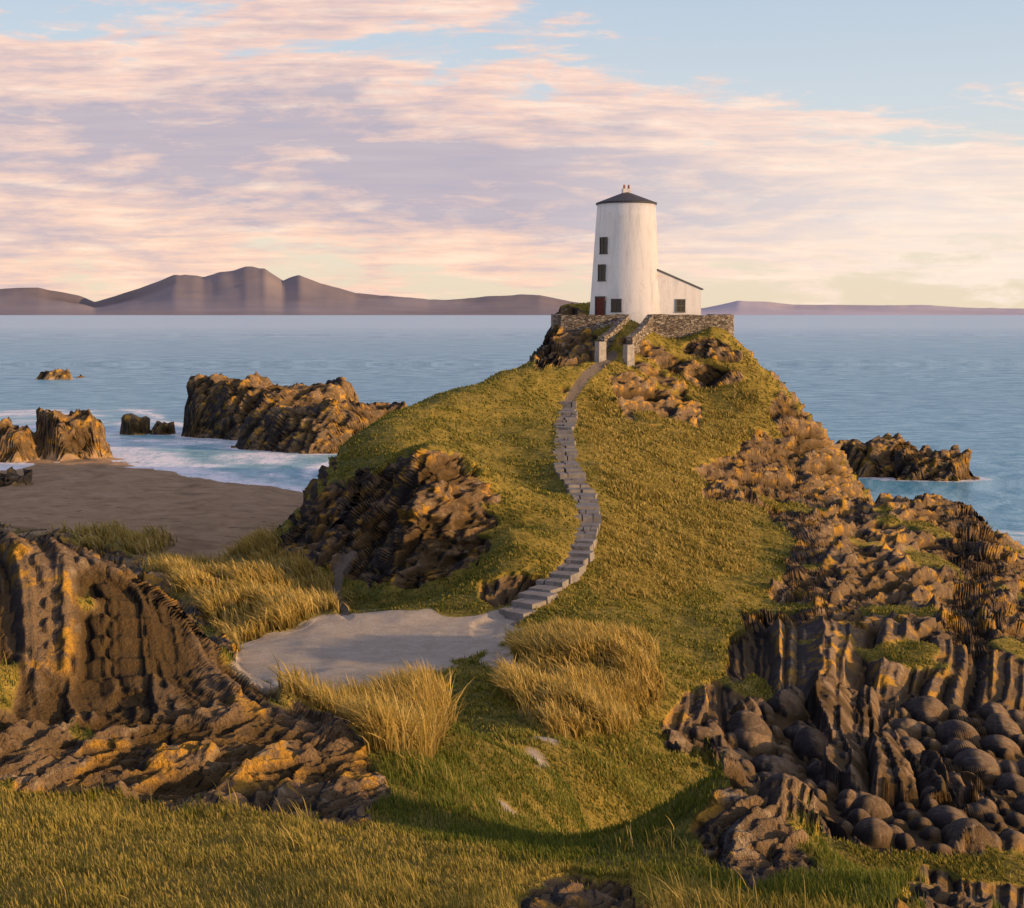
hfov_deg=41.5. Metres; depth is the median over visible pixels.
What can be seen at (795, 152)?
sky
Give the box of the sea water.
[0,315,1023,545]
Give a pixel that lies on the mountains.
(248, 290)
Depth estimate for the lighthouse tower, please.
97.15 m
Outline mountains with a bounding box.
[0,266,1023,314]
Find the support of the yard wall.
on the terrain ground at (138, 673)
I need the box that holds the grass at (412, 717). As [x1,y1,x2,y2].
[0,301,1023,907]
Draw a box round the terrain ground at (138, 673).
[0,303,1023,907]
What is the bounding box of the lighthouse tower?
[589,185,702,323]
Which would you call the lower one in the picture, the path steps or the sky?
the path steps
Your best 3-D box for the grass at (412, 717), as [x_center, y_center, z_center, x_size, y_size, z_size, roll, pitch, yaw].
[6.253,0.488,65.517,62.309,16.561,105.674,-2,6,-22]
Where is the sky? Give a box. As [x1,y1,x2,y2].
[0,0,1023,308]
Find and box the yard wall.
[551,314,733,365]
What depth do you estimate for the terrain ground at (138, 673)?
46.63 m
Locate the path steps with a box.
[499,401,601,620]

